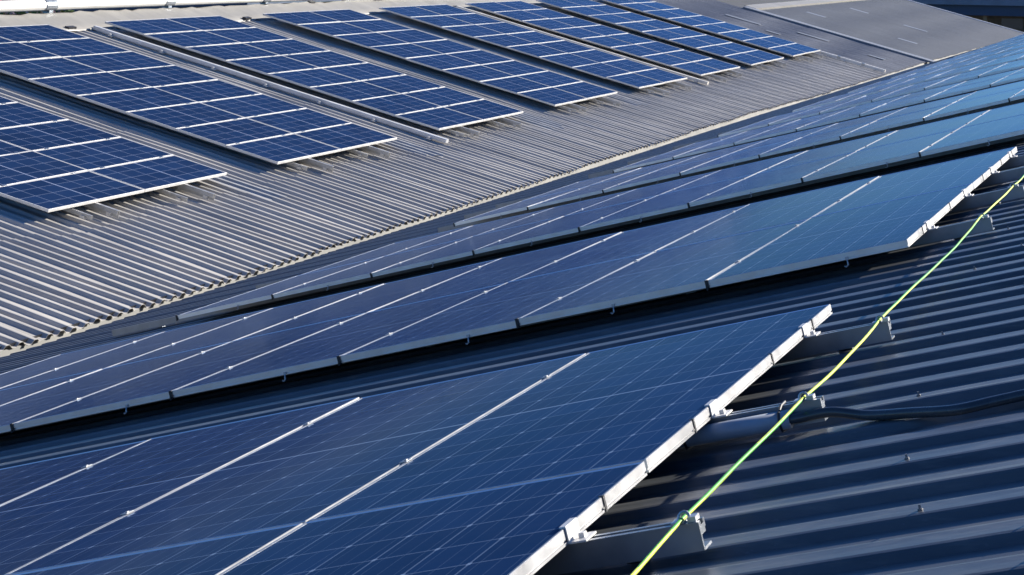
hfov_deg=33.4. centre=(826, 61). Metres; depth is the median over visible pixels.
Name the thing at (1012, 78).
dark solar panel
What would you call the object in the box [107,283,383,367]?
dark solar panel
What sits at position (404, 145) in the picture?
overlay sheet
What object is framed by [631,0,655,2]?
blue solar panel
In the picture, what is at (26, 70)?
blue solar panel
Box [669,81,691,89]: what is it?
mounting rail
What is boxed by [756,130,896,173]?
dark solar panel
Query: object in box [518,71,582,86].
blue solar panel
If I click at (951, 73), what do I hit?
dark solar panel
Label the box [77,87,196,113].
blue solar panel
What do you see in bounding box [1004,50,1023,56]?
dark solar panel
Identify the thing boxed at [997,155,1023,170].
mounting rail
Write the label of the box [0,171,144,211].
blue solar panel
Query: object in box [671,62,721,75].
blue solar panel
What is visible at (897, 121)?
dark solar panel
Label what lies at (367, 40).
blue solar panel
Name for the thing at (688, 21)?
blue solar panel
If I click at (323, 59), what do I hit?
blue solar panel
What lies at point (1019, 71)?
dark solar panel
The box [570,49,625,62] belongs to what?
blue solar panel
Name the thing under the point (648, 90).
mounting rail
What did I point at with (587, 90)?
blue solar panel
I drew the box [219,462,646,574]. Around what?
dark solar panel
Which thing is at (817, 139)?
dark solar panel
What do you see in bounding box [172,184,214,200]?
mounting rail
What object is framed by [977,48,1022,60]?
dark solar panel
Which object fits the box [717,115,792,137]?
dark solar panel
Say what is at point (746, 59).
blue solar panel
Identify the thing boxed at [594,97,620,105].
mounting rail
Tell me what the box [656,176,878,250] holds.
dark solar panel
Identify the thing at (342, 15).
blue solar panel
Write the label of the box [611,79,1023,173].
mounting rail
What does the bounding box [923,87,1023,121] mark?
dark solar panel
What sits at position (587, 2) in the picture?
blue solar panel
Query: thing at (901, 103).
dark solar panel
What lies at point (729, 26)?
blue solar panel
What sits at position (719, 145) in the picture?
dark solar panel
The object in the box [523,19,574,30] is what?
blue solar panel
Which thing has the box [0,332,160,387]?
dark solar panel
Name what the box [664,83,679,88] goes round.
mounting rail
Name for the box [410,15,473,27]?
blue solar panel
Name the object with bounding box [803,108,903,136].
dark solar panel
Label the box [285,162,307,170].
mounting rail
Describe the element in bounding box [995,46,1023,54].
dark solar panel
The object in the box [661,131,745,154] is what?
dark solar panel
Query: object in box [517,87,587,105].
blue solar panel
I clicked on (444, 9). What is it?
blue solar panel
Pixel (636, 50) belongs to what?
blue solar panel
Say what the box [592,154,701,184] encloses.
dark solar panel
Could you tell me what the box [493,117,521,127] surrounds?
mounting rail
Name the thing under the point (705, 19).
blue solar panel
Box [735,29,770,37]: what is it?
blue solar panel
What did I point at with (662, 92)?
mounting rail
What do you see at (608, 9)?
blue solar panel
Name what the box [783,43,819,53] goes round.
blue solar panel
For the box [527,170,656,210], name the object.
dark solar panel
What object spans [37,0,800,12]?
ground
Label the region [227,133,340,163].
blue solar panel
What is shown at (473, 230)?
dark solar panel
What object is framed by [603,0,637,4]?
blue solar panel
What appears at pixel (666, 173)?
dark solar panel
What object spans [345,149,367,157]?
mounting rail
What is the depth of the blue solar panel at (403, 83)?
36.59 m
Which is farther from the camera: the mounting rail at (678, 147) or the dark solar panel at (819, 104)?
the dark solar panel at (819, 104)
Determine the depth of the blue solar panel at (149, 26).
35.59 m
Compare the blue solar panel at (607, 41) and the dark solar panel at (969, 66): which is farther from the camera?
the blue solar panel at (607, 41)
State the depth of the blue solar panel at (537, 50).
45.94 m
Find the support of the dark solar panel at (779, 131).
on the mounting rail at (606, 172)
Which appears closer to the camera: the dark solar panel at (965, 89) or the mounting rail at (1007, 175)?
the mounting rail at (1007, 175)
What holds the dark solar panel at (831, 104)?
on the mounting rail
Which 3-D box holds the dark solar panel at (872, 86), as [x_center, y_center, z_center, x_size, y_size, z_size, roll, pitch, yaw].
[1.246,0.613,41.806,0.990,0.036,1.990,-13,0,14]
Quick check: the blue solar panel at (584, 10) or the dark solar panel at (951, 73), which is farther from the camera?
the blue solar panel at (584, 10)
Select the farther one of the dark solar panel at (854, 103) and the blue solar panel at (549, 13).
the blue solar panel at (549, 13)
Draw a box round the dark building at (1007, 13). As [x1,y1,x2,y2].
[911,0,1023,31]
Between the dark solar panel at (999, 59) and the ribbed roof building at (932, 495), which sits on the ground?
the ribbed roof building at (932, 495)
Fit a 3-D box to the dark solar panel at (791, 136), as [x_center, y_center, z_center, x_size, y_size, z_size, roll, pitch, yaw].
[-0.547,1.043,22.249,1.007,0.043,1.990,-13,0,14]
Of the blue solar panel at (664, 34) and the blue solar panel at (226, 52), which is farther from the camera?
the blue solar panel at (664, 34)
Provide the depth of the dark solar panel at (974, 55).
51.39 m
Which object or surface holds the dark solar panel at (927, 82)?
on the mounting rail
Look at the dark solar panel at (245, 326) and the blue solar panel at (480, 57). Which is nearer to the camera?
the dark solar panel at (245, 326)
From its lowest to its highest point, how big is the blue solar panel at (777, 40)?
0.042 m
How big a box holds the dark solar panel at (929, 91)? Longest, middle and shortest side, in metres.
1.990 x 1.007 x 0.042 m
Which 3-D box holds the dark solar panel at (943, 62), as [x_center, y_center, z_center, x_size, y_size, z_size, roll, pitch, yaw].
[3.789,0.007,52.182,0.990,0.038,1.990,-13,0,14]
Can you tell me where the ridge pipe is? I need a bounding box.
[0,0,342,12]
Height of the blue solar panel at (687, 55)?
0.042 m
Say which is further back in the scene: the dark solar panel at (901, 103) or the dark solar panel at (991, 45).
the dark solar panel at (991, 45)
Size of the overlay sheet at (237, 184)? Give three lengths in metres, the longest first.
8.623 x 2.274 x 0.408 m
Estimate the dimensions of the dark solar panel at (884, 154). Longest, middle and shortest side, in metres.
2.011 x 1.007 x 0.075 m
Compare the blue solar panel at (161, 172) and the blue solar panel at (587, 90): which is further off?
the blue solar panel at (587, 90)
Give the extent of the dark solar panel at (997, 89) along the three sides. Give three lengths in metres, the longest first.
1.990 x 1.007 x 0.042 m
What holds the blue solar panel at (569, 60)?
on the mounting rail at (662, 92)
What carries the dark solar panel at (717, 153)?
on the mounting rail at (467, 216)
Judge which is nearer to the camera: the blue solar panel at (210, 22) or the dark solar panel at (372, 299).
the dark solar panel at (372, 299)
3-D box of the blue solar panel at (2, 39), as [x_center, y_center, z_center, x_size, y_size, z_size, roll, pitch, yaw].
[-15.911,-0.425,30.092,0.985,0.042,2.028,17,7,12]
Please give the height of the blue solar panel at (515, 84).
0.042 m
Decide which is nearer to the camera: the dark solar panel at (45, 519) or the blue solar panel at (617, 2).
the dark solar panel at (45, 519)
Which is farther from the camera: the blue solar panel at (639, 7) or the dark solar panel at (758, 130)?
the blue solar panel at (639, 7)
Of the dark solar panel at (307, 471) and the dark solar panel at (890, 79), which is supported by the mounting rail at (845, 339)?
the dark solar panel at (307, 471)
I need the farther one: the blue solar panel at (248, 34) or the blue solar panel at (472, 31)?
the blue solar panel at (472, 31)
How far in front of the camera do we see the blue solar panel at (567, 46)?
48.06 m
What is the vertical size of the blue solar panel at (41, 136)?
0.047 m
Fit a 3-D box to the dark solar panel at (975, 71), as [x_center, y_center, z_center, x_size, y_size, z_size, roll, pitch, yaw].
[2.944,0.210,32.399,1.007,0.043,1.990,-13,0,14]
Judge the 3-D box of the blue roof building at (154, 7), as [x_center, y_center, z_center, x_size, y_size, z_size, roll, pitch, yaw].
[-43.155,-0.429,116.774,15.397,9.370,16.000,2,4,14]
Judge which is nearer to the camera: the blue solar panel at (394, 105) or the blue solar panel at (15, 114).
the blue solar panel at (15, 114)
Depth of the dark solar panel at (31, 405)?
10.03 m
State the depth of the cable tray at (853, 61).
63.93 m
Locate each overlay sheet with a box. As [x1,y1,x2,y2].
[210,175,288,200]
[383,139,443,156]
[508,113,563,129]
[606,94,647,105]
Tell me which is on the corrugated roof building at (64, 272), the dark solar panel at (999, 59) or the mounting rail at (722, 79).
the mounting rail at (722, 79)
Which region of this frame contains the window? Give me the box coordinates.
[1001,18,1022,28]
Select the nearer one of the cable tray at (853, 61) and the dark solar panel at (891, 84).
the dark solar panel at (891, 84)
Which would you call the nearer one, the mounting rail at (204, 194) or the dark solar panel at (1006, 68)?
the mounting rail at (204, 194)
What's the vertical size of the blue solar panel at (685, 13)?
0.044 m
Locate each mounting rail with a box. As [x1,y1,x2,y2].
[0,213,994,433]
[62,208,92,219]
[82,202,119,217]
[112,134,1023,336]
[153,189,187,201]
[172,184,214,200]
[256,278,288,288]
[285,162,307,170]
[297,158,333,171]
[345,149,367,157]
[359,145,389,157]
[393,13,654,93]
[437,98,1023,232]
[443,129,463,136]
[451,126,479,136]
[464,205,507,218]
[477,8,714,79]
[485,120,504,126]
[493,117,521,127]
[495,196,533,207]
[533,510,711,574]
[546,4,761,68]
[556,105,575,112]
[563,103,586,111]
[588,99,603,103]
[588,166,624,177]
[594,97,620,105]
[604,1,803,60]
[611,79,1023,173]
[627,154,660,164]
[645,86,669,95]
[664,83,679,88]
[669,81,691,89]
[672,67,1023,149]
[705,74,726,81]
[705,391,826,433]
[725,70,741,76]
[756,64,772,70]
[770,60,786,66]
[777,315,894,361]
[796,55,812,61]
[809,52,822,57]
[948,183,1023,212]
[976,167,1023,187]
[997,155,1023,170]
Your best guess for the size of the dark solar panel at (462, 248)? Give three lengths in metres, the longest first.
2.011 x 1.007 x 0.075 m
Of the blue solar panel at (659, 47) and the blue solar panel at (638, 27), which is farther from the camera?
the blue solar panel at (638, 27)
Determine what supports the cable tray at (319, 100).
attached to the corrugated roof building at (64, 272)
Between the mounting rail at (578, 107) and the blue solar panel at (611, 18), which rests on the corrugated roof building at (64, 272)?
the mounting rail at (578, 107)
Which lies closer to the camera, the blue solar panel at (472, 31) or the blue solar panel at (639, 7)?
the blue solar panel at (472, 31)
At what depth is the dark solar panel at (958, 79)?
29.82 m
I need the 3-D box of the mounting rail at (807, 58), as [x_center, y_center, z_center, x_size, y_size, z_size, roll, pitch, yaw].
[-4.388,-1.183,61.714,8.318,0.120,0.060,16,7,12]
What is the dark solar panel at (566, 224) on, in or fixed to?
on the mounting rail
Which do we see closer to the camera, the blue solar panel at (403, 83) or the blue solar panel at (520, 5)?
the blue solar panel at (403, 83)
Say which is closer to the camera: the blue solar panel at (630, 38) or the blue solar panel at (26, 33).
the blue solar panel at (26, 33)
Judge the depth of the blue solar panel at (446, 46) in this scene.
42.70 m
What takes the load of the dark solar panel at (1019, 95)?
on the mounting rail
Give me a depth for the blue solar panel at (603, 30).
53.47 m
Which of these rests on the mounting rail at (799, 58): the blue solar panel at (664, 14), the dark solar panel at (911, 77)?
the blue solar panel at (664, 14)
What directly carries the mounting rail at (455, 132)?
on the corrugated roof building at (64, 272)
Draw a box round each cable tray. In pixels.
[93,26,448,142]
[456,6,708,84]
[819,51,885,71]
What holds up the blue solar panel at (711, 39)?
on the mounting rail at (780, 63)
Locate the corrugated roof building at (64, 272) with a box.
[0,0,924,350]
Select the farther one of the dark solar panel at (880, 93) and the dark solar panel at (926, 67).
the dark solar panel at (926, 67)
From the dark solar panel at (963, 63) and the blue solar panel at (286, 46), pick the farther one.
the dark solar panel at (963, 63)
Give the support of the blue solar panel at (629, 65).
on the mounting rail at (685, 86)
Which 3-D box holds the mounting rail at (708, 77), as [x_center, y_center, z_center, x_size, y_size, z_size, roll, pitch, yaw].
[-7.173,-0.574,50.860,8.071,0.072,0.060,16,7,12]
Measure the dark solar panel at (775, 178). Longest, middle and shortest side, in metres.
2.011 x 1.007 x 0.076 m
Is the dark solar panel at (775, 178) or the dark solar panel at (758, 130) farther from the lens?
the dark solar panel at (758, 130)
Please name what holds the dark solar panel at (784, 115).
on the mounting rail
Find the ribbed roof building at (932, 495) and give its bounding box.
[0,43,1023,574]
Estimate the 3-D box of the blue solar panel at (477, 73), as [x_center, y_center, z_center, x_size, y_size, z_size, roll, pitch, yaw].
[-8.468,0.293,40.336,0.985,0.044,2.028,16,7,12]
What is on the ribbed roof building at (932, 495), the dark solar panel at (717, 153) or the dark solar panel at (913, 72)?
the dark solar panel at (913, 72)
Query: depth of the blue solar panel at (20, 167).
23.85 m
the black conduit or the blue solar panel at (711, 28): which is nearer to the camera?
the black conduit
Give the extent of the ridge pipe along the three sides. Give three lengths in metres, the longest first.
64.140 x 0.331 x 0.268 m
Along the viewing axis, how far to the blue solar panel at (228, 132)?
28.70 m
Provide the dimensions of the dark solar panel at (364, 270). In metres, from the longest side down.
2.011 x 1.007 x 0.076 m
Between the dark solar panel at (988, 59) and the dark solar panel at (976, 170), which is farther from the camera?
the dark solar panel at (988, 59)
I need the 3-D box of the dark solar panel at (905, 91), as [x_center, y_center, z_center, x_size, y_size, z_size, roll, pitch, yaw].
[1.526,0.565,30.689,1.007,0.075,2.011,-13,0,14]
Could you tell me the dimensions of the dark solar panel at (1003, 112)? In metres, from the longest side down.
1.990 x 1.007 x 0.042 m
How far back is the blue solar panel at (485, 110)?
36.16 m
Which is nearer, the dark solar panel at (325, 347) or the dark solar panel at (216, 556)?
the dark solar panel at (216, 556)
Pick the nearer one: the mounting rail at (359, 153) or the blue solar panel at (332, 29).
the mounting rail at (359, 153)
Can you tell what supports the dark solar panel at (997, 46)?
on the ribbed roof building at (932, 495)
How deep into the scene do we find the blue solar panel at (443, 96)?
36.39 m
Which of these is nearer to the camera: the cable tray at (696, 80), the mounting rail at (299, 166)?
the mounting rail at (299, 166)
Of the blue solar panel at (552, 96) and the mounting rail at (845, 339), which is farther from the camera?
the blue solar panel at (552, 96)
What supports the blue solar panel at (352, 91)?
on the mounting rail at (471, 132)
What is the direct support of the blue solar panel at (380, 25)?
on the mounting rail at (611, 101)
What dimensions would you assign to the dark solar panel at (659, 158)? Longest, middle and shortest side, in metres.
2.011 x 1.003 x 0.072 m
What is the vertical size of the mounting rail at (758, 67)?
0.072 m
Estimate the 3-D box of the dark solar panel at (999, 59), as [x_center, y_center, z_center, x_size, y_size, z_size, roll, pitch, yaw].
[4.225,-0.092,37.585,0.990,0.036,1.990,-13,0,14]
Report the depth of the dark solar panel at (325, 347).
9.07 m
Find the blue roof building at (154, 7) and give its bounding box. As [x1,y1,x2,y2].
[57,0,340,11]
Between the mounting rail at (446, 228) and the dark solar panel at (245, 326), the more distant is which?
the mounting rail at (446, 228)
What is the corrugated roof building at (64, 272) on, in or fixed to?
on the ground
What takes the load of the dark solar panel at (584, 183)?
on the mounting rail at (506, 203)
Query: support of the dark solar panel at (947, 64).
on the ribbed roof building at (932, 495)
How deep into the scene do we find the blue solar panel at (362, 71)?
36.80 m
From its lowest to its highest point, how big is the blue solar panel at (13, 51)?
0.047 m
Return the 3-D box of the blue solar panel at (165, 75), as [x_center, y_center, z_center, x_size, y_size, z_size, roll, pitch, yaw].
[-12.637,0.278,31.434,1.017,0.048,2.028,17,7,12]
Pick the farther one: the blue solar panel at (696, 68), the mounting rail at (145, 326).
the blue solar panel at (696, 68)
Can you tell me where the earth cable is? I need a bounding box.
[630,175,1023,574]
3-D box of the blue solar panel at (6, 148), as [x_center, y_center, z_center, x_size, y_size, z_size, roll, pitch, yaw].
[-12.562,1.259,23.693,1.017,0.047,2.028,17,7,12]
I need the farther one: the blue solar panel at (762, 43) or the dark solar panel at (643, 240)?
the blue solar panel at (762, 43)
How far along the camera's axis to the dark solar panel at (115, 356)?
12.00 m
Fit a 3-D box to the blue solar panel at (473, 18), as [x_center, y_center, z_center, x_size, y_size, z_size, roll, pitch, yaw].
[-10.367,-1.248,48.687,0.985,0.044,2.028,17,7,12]
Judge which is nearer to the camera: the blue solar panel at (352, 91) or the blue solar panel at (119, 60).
the blue solar panel at (119, 60)
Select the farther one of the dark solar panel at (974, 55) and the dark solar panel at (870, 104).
the dark solar panel at (974, 55)
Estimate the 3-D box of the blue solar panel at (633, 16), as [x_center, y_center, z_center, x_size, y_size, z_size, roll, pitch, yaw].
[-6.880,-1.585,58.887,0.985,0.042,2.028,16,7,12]
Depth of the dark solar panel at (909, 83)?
35.53 m
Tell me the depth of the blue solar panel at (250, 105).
30.97 m
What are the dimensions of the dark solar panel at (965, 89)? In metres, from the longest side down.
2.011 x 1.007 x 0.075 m
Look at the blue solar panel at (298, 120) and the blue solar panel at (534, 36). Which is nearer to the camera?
the blue solar panel at (298, 120)
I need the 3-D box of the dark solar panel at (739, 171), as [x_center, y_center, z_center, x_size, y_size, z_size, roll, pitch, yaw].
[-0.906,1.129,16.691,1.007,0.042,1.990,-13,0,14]
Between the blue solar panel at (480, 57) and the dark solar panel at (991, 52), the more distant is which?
the dark solar panel at (991, 52)
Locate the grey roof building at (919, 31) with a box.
[743,0,1023,62]
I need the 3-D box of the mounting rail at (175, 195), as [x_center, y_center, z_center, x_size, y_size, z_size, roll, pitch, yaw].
[-13.350,0.930,25.423,8.187,0.072,0.060,16,7,12]
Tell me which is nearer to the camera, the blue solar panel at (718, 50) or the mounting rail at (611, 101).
the mounting rail at (611, 101)
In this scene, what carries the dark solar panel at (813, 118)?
on the mounting rail at (634, 161)
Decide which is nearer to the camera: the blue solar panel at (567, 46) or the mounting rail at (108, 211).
the mounting rail at (108, 211)
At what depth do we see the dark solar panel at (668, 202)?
14.40 m
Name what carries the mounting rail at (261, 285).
on the ribbed roof building at (932, 495)
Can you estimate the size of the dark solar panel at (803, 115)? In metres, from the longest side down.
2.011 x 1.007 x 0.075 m
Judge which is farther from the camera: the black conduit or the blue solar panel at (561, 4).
the blue solar panel at (561, 4)
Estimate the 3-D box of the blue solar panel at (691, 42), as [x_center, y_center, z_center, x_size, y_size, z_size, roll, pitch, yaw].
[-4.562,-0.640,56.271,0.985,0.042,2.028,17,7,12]
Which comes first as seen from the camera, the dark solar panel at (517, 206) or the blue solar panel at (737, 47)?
the dark solar panel at (517, 206)
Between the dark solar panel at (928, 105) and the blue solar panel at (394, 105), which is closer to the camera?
the dark solar panel at (928, 105)
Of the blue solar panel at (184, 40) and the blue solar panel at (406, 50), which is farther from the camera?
the blue solar panel at (406, 50)
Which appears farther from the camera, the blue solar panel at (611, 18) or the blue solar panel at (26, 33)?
the blue solar panel at (611, 18)
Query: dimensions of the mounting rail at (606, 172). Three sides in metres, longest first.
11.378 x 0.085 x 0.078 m
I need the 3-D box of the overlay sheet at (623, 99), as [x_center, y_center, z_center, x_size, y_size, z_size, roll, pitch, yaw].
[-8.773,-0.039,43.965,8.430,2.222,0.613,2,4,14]
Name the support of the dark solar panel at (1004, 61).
on the ribbed roof building at (932, 495)
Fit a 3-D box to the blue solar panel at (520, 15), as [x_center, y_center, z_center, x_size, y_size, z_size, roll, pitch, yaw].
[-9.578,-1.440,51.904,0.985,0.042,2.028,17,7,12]
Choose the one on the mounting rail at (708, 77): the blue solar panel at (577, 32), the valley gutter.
the blue solar panel at (577, 32)
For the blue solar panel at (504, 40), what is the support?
on the mounting rail at (648, 90)
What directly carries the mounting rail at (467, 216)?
on the ribbed roof building at (932, 495)
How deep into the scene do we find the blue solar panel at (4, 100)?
26.89 m
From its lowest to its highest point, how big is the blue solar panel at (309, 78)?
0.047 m
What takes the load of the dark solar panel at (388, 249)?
on the mounting rail
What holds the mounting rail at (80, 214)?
on the corrugated roof building at (64, 272)
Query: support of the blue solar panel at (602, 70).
on the mounting rail at (662, 92)
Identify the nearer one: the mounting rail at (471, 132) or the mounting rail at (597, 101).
the mounting rail at (471, 132)
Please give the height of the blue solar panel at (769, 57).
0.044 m
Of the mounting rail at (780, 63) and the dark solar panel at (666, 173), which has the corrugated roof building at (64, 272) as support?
the mounting rail at (780, 63)
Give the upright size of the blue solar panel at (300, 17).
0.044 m
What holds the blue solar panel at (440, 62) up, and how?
on the mounting rail at (578, 107)
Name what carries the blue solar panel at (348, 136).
on the mounting rail at (378, 151)
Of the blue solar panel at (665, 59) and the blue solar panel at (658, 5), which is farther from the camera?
the blue solar panel at (658, 5)
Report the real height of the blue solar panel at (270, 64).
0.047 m
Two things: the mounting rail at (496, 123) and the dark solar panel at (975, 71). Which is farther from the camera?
the mounting rail at (496, 123)
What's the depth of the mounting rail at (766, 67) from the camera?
55.65 m
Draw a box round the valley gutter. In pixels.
[0,43,994,356]
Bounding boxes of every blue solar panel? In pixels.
[0,24,88,41]
[0,37,14,42]
[0,42,60,61]
[0,57,105,80]
[0,96,16,103]
[0,102,67,128]
[0,119,119,150]
[0,140,29,155]
[0,150,86,185]
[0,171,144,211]
[19,38,129,56]
[29,72,150,97]
[35,137,172,170]
[63,51,172,71]
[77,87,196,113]
[89,155,226,191]
[105,18,200,35]
[109,65,217,86]
[126,102,244,130]
[145,30,241,48]
[155,80,261,101]
[166,16,253,29]
[176,118,292,146]
[186,43,278,61]
[200,94,304,117]
[204,27,291,42]
[226,55,319,74]
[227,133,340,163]
[244,39,329,54]
[246,108,350,132]
[263,11,340,25]
[268,68,359,88]
[282,51,367,67]
[294,123,396,150]
[298,22,372,36]
[309,9,379,21]
[310,81,400,102]
[322,63,405,80]
[334,32,408,47]
[344,19,410,31]
[353,93,441,116]
[363,75,444,92]
[370,43,443,59]
[377,29,445,42]
[379,6,441,17]
[396,107,483,129]
[402,87,482,106]
[406,54,479,70]
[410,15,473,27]
[411,39,479,53]
[416,4,472,14]
[442,24,503,37]
[443,65,514,82]
[444,99,523,120]
[445,13,501,23]
[447,50,512,64]
[465,2,518,12]
[474,34,535,47]
[475,22,532,33]
[480,76,550,93]
[482,60,547,75]
[494,10,548,21]
[496,1,545,9]
[507,43,566,57]
[508,31,562,42]
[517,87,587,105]
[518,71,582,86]
[523,9,572,18]
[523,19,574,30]
[536,0,582,8]
[538,40,593,52]
[540,53,598,67]
[552,17,599,26]
[552,27,604,38]
[554,81,616,99]
[562,6,608,16]
[566,0,604,5]
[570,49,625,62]
[572,62,631,78]
[579,25,626,35]
[581,36,631,47]
[586,5,628,13]
[589,14,635,23]
[601,59,654,72]
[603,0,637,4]
[606,33,653,43]
[606,73,663,88]
[611,44,661,57]
[613,12,655,21]
[615,22,659,31]
[619,3,660,11]
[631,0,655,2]
[633,68,686,82]
[636,41,683,52]
[637,20,679,28]
[640,2,678,9]
[641,53,690,66]
[642,29,686,40]
[643,10,684,18]
[664,27,705,36]
[665,9,699,16]
[665,50,710,61]
[668,17,707,26]
[669,37,713,48]
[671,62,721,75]
[688,15,723,23]
[691,35,730,44]
[693,24,731,33]
[694,58,739,71]
[697,45,740,56]
[712,22,746,30]
[717,42,756,52]
[718,31,755,41]
[724,53,767,65]
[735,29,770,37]
[743,38,781,48]
[744,50,783,61]
[760,36,794,44]
[768,45,806,56]
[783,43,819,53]
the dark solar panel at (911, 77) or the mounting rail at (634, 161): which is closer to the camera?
the mounting rail at (634, 161)
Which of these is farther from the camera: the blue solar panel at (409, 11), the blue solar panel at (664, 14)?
the blue solar panel at (664, 14)
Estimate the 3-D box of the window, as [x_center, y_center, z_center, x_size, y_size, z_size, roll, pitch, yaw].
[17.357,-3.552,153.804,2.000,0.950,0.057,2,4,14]
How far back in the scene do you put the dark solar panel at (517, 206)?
20.59 m
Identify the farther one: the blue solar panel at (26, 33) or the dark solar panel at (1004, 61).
the dark solar panel at (1004, 61)
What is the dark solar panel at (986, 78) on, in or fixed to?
on the mounting rail at (634, 161)
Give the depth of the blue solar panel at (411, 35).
42.96 m
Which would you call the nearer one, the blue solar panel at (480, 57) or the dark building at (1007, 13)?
the blue solar panel at (480, 57)
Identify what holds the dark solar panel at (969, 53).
on the ribbed roof building at (932, 495)
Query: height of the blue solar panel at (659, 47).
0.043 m
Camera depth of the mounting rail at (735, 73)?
52.42 m
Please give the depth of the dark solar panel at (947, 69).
40.67 m
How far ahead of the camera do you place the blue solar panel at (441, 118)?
34.10 m
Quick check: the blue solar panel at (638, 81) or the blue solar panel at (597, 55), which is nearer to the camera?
the blue solar panel at (638, 81)
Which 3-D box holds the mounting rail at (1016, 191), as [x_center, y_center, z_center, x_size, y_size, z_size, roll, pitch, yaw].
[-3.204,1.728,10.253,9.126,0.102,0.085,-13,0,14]
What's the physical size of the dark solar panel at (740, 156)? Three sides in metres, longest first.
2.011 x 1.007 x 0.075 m
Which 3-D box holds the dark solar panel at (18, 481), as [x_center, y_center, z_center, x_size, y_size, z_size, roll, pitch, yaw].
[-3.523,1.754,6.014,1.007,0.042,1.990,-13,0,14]
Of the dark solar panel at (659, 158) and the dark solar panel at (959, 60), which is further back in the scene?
the dark solar panel at (959, 60)
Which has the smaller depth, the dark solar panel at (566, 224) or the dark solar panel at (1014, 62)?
the dark solar panel at (566, 224)
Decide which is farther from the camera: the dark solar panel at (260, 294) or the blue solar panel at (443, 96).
the blue solar panel at (443, 96)
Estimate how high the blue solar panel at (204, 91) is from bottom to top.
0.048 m
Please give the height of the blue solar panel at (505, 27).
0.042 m
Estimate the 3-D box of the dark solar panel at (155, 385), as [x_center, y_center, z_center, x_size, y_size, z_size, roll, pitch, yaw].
[-3.637,1.797,9.628,1.007,0.075,2.011,-13,0,14]
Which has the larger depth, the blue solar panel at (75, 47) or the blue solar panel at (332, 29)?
the blue solar panel at (332, 29)
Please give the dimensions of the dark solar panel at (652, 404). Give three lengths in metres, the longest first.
1.990 x 1.052 x 0.046 m
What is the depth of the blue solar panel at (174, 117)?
28.92 m
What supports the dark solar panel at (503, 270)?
on the mounting rail at (1007, 175)
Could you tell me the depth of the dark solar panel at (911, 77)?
40.96 m
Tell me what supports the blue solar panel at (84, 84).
on the mounting rail at (321, 165)
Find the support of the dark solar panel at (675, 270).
on the mounting rail at (1016, 191)
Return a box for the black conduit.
[677,389,1023,449]
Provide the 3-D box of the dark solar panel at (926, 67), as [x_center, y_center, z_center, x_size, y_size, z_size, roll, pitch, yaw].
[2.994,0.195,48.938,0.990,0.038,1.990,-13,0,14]
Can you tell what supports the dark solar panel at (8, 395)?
on the mounting rail at (959, 230)
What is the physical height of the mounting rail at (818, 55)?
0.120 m
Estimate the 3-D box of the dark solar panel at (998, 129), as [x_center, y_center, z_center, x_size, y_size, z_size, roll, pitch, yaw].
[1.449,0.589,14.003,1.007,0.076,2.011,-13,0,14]
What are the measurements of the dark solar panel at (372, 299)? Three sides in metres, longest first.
1.990 x 1.007 x 0.044 m
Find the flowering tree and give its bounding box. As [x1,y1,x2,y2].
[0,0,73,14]
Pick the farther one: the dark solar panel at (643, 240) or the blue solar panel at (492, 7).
the blue solar panel at (492, 7)
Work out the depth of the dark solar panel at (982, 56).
45.90 m
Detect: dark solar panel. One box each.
[0,308,270,389]
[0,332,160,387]
[0,342,227,432]
[0,369,100,404]
[0,397,358,574]
[0,440,145,504]
[4,353,585,574]
[10,313,363,432]
[14,523,302,574]
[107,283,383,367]
[168,283,503,400]
[176,256,382,320]
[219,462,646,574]
[234,258,499,340]
[271,237,468,299]
[301,226,469,274]
[309,304,831,520]
[336,251,653,365]
[370,216,562,278]
[370,232,620,311]
[386,208,549,255]
[453,186,585,226]
[472,196,653,255]
[478,190,631,234]
[509,205,745,281]
[515,220,805,328]
[522,168,638,200]
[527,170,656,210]
[565,171,716,215]
[577,174,753,232]
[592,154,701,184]
[602,154,726,193]
[612,143,711,172]
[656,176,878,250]
[659,139,766,169]
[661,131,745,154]
[663,151,805,193]
[672,130,767,159]
[679,137,800,176]
[687,152,853,208]
[704,183,973,290]
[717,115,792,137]
[717,119,798,141]
[733,117,825,145]
[733,123,836,152]
[751,106,818,124]
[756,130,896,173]
[758,121,874,158]
[768,104,840,125]
[771,107,851,129]
[792,94,853,111]
[795,103,885,131]
[799,96,863,113]
[800,129,956,183]
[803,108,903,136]
[813,147,1017,216]
[817,88,870,102]
[819,92,891,114]
[831,94,908,115]
[836,84,896,101]
[839,104,949,139]
[846,85,910,102]
[848,78,900,92]
[858,110,988,150]
[859,90,944,116]
[860,78,913,92]
[868,73,914,85]
[871,81,940,102]
[878,92,973,119]
[880,74,939,91]
[886,70,935,83]
[888,81,964,102]
[891,66,934,78]
[895,74,957,91]
[903,65,949,77]
[903,69,952,82]
[907,62,946,72]
[918,114,1023,157]
[923,76,1005,102]
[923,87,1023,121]
[924,69,992,89]
[925,57,961,66]
[925,58,969,70]
[925,61,974,75]
[925,65,980,81]
[937,53,972,62]
[938,55,977,65]
[942,57,984,68]
[943,59,995,73]
[946,63,1005,79]
[947,68,1022,89]
[953,48,987,57]
[955,80,1023,102]
[956,49,994,59]
[960,50,1003,62]
[961,102,1023,127]
[964,53,1009,66]
[967,46,1002,55]
[970,55,1023,70]
[972,48,1008,57]
[977,41,1007,49]
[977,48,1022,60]
[978,62,1023,77]
[982,42,1013,50]
[986,53,1023,63]
[987,43,1021,52]
[989,72,1023,87]
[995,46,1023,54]
[995,59,1023,68]
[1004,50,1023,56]
[1008,90,1023,101]
[1010,68,1023,74]
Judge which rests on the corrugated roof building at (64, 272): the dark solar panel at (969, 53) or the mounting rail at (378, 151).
the mounting rail at (378, 151)
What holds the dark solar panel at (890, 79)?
on the ribbed roof building at (932, 495)

